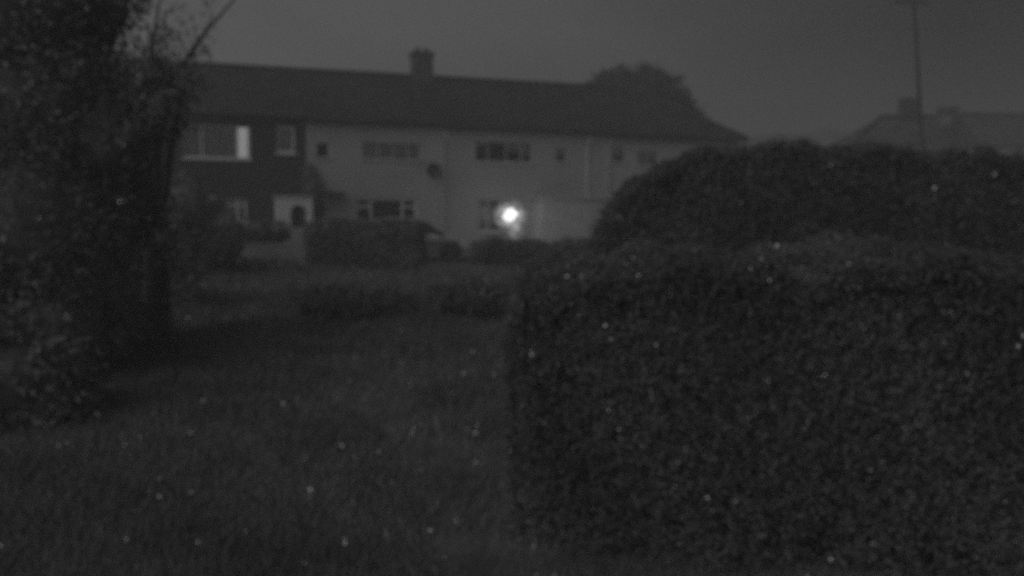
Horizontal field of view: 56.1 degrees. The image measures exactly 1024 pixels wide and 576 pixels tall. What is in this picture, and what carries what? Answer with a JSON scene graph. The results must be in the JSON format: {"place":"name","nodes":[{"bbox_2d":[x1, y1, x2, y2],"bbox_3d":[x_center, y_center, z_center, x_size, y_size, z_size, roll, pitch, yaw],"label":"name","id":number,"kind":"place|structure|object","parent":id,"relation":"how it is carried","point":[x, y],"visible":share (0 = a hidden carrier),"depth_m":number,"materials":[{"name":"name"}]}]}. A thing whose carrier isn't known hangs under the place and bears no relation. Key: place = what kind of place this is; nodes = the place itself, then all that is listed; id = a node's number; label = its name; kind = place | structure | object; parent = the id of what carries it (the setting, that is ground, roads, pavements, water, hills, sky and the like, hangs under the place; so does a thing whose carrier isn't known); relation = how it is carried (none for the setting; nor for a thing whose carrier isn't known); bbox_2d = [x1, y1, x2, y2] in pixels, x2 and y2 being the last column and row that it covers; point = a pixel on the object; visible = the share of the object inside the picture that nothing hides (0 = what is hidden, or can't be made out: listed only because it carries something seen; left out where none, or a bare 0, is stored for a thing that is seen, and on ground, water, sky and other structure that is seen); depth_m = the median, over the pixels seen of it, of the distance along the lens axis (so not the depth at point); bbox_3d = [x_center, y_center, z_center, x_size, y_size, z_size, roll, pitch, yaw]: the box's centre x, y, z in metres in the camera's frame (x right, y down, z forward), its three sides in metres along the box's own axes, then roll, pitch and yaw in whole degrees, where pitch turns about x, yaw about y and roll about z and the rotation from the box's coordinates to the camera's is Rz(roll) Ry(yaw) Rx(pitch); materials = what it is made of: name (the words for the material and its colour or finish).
{"place":"outdoors","nodes":[
{"label":"outdoors","id":0,"kind":"place"},
{"bbox_2d":[315,340,572,575],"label":"path","id":1,"kind":"structure","parent":0,"point":[477,569],"depth_m":7.23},
{"bbox_2d":[425,257,472,263],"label":"road","id":2,"kind":"structure","parent":0,"point":[445,260],"depth_m":33.76,"materials":[{"name":"grey asphalt"}]},
{"bbox_2d":[371,217,473,260],"bbox_3d":[-3.461,-1.739,33.948,4.100,1.480,1.880,0,5,-12],"label":"parked car","id":3,"kind":"object","parent":2,"relation":"on","point":[450,247],"visible":0.48,"depth_m":33.38,"materials":[{"name":"paint"}]},
{"bbox_2d":[0,252,1023,575],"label":"ground","id":4,"kind":"structure","parent":0,"point":[258,482],"depth_m":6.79,"materials":[{"name":"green plant"}]},
{"bbox_2d":[0,290,122,434],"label":"garden shrub","id":5,"kind":"object","parent":4,"relation":"on","point":[39,383],"visible":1,"depth_m":8.89,"materials":[{"name":"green plant"}]},
{"bbox_2d":[0,0,172,372],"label":"leafy tree","id":6,"kind":"object","parent":4,"relation":"on","point":[78,199],"visible":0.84,"depth_m":10.50,"materials":[{"name":"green plant"}]},
{"bbox_2d":[115,57,125,100],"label":"terraced house","id":7,"kind":"structure","parent":4,"relation":"on","point":[122,67],"depth_m":38.04,"materials":[{"name":"brick"}]},
{"bbox_2d":[113,0,233,341],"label":"whippy tree","id":8,"kind":"object","parent":4,"relation":"on","point":[148,79],"visible":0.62,"depth_m":13.77,"materials":[{"name":"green plant"}]},
{"bbox_2d":[167,165,224,274],"bbox_3d":[-8.273,-1.589,23.962,2.119,2.957,1.972,1,5,0],"label":"garden shrub","id":9,"kind":"object","parent":4,"relation":"on","point":[191,197],"visible":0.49,"depth_m":23.70,"materials":[{"name":"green plant"}]},
{"bbox_2d":[126,58,313,242],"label":"terraced house","id":10,"kind":"structure","parent":4,"relation":"on","point":[245,153],"depth_m":37.15,"materials":[{"name":"brick"}]},
{"bbox_2d":[181,124,252,160],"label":"window","id":11,"kind":"structure","parent":10,"relation":"in","point":[211,142],"depth_m":36.68,"materials":[{"name":"black glass"}]},
{"bbox_2d":[226,198,248,222],"bbox_3d":[-10.809,-3.027,37.530,0.893,0.951,1.270,-1,6,-20],"label":"window","id":12,"kind":"structure","parent":10,"relation":"in","point":[238,206],"depth_m":37.12,"materials":[{"name":"white glass"}]},
{"bbox_2d":[275,126,296,154],"bbox_3d":[-9.007,-5.800,37.921,0.833,1.119,1.270,-1,6,-20],"label":"window","id":13,"kind":"structure","parent":10,"relation":"in","point":[285,135],"depth_m":37.51,"materials":[{"name":"white glass"}]},
{"bbox_2d":[291,207,299,226],"bbox_3d":[-8.558,-2.367,37.901,0.393,1.646,0.060,-1,6,-20],"label":"door","id":14,"kind":"structure","parent":10,"relation":"in","point":[295,211],"depth_m":37.85,"materials":[{"name":"paint"}]},
{"bbox_2d":[196,212,252,272],"bbox_3d":[-7.996,-1.205,26.433,1.787,1.774,2.599,1,5,0],"label":"garden shrub","id":15,"kind":"object","parent":4,"relation":"on","point":[227,246],"visible":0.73,"depth_m":25.81,"materials":[{"name":"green plant"}]},
{"bbox_2d":[237,216,293,242],"bbox_3d":[-7.659,-1.414,29.452,2.173,1.579,1.830,1,5,0],"label":"garden shrub","id":16,"kind":"object","parent":4,"relation":"on","point":[264,230],"visible":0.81,"depth_m":29.25,"materials":[{"name":"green plant"}]},
{"bbox_2d":[233,253,301,273],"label":"garden shrub","id":17,"kind":"object","parent":4,"relation":"on","point":[273,263],"visible":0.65,"depth_m":26.80,"materials":[{"name":"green plant"}]},
{"bbox_2d":[238,227,307,264],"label":"garden wall","id":18,"kind":"structure","parent":4,"relation":"on","point":[294,248],"depth_m":28.52,"materials":[{"name":"brick"}]},
{"bbox_2d":[298,161,327,219],"bbox_3d":[-7.852,-3.208,37.879,1.153,3.587,0.684,-1,6,-23],"label":"climbing plant","id":19,"kind":"object","parent":4,"relation":"on","point":[311,182],"visible":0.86,"depth_m":37.68,"materials":[{"name":"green plant"}]},
{"bbox_2d":[287,280,427,323],"bbox_3d":[-2.662,0.212,16.671,2.355,0.820,1.932,1,5,0],"label":"garden shrub","id":20,"kind":"object","parent":4,"relation":"on","point":[342,301],"visible":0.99,"depth_m":16.30,"materials":[{"name":"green plant"}]},
{"bbox_2d":[301,215,430,271],"bbox_3d":[-4.342,-1.329,28.440,3.846,1.759,1.769,1,5,0],"label":"block hedge","id":21,"kind":"object","parent":4,"relation":"on","point":[382,242],"visible":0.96,"depth_m":27.99,"materials":[{"name":"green plant"}]},
{"bbox_2d":[293,47,449,232],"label":"terraced house","id":22,"kind":"structure","parent":4,"relation":"on","point":[376,144],"depth_m":39.13,"materials":[{"name":"paint"}]},
{"bbox_2d":[314,202,324,220],"bbox_3d":[-7.655,-2.484,38.218,0.444,1.844,0.060,-1,6,-20],"label":"door","id":23,"kind":"structure","parent":22,"relation":"in","point":[320,208],"depth_m":38.16,"materials":[{"name":"paint"}]},
{"bbox_2d":[315,143,330,159],"bbox_3d":[-7.660,-5.450,38.445,0.601,0.654,1.270,-1,6,-20],"label":"window","id":24,"kind":"structure","parent":22,"relation":"in","point":[322,148],"depth_m":38.61,"materials":[{"name":"black glass"}]},
{"bbox_2d":[356,198,416,222],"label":"window","id":25,"kind":"structure","parent":22,"relation":"in","point":[371,208],"depth_m":40.03,"materials":[{"name":"black glass"}]},
{"bbox_2d":[361,142,421,161],"bbox_3d":[-5.057,-5.551,39.384,2.492,0.733,1.270,-1,6,-20],"label":"window","id":26,"kind":"structure","parent":22,"relation":"in","point":[372,151],"depth_m":38.98,"materials":[{"name":"black glass"}]},
{"bbox_2d":[426,162,440,176],"bbox_3d":[-3.190,-4.815,39.146,0.544,0.606,0.519,3,6,26],"label":"satellite dish","id":27,"kind":"object","parent":22,"relation":"attached to","point":[433,169],"visible":1,"depth_m":39.16,"materials":[{"name":"grey metal"}]},
{"bbox_2d":[0,304,898,575],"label":"fallen leaves","id":28,"kind":"object","parent":4,"relation":"on","point":[378,451],"visible":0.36,"depth_m":7.87,"materials":[{"name":"white plant"}]},
{"bbox_2d":[420,273,516,318],"bbox_3d":[-0.750,0.167,17.076,1.810,0.867,1.365,1,5,0],"label":"garden shrub","id":29,"kind":"object","parent":4,"relation":"on","point":[470,296],"visible":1,"depth_m":16.78,"materials":[{"name":"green plant"}]},
{"bbox_2d":[503,208,515,220],"bbox_3d":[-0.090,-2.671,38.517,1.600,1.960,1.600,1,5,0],"label":"glowing light","id":30,"kind":"object","parent":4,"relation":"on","point":[510,214],"visible":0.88,"depth_m":38.40,"materials":[{"name":"grey"}]},
{"bbox_2d":[427,75,612,242],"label":"terraced house","id":31,"kind":"structure","parent":4,"relation":"on","point":[529,153],"depth_m":41.04,"materials":[{"name":"paint"}]},
{"bbox_2d":[476,199,517,232],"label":"window","id":32,"kind":"structure","parent":31,"relation":"in","point":[491,212],"depth_m":41.70,"materials":[{"name":"glass"}]},
{"bbox_2d":[474,141,533,164],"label":"window","id":33,"kind":"structure","parent":31,"relation":"in","point":[486,151],"depth_m":41.35,"materials":[{"name":"black glass"}]},
{"bbox_2d":[555,148,567,163],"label":"window","id":34,"kind":"structure","parent":31,"relation":"in","point":[560,152],"depth_m":41.53,"materials":[{"name":"black glass"}]},
{"bbox_2d":[469,233,587,267],"bbox_3d":[1.165,-1.211,30.992,5.300,1.200,1.568,0,5,-12],"label":"hedge","id":35,"kind":"object","parent":4,"relation":"on","point":[494,250],"visible":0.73,"depth_m":30.50,"materials":[{"name":"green plant"}]},
{"bbox_2d":[577,59,712,120],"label":"round tree","id":36,"kind":"object","parent":4,"relation":"on","point":[655,81],"visible":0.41,"depth_m":53.39,"materials":[{"name":"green plant"}]},
{"bbox_2d":[569,83,748,202],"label":"terraced house","id":37,"kind":"structure","parent":4,"relation":"on","point":[644,130],"depth_m":43.41,"materials":[{"name":"tile"}]},
{"bbox_2d":[612,147,626,163],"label":"window","id":38,"kind":"structure","parent":37,"relation":"in","point":[618,152],"depth_m":42.47,"materials":[{"name":"black glass"}]},
{"bbox_2d":[636,151,657,166],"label":"window","id":39,"kind":"structure","parent":37,"relation":"in","point":[645,159],"depth_m":42.92,"materials":[{"name":"black glass"}]},
{"bbox_2d":[496,229,1023,575],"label":"hedge","id":40,"kind":"object","parent":4,"relation":"on","point":[848,395],"visible":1,"depth_m":5.46,"materials":[{"name":"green plant"}]},
{"bbox_2d":[582,135,1023,259],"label":"tall hedge","id":41,"kind":"object","parent":4,"relation":"on","point":[734,199],"visible":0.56,"depth_m":13.80,"materials":[{"name":"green plant"}]},
{"bbox_2d":[893,0,929,150],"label":"telegraph pole","id":42,"kind":"object","parent":4,"relation":"on","point":[919,95],"visible":0.62,"depth_m":45.15,"materials":[{"name":"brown wood"}]},
{"bbox_2d":[935,107,1023,155],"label":"distant house","id":43,"kind":"structure","parent":4,"relation":"on","point":[1004,132],"depth_m":67.81,"materials":[{"name":"grey plastic"}]},
{"bbox_2d":[102,0,1023,136],"label":"sky","id":44,"kind":"structure","parent":0,"point":[758,67],"materials":[{"name":"grey"}]},
{"bbox_2d":[738,129,852,147],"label":"hills","id":45,"kind":"structure","parent":0,"point":[830,136],"depth_m":146.40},
{"bbox_2d":[829,98,954,152],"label":"distant house","id":46,"kind":"structure","parent":0,"point":[900,128],"depth_m":60.01,"materials":[{"name":"grey plastic"}]}
]}

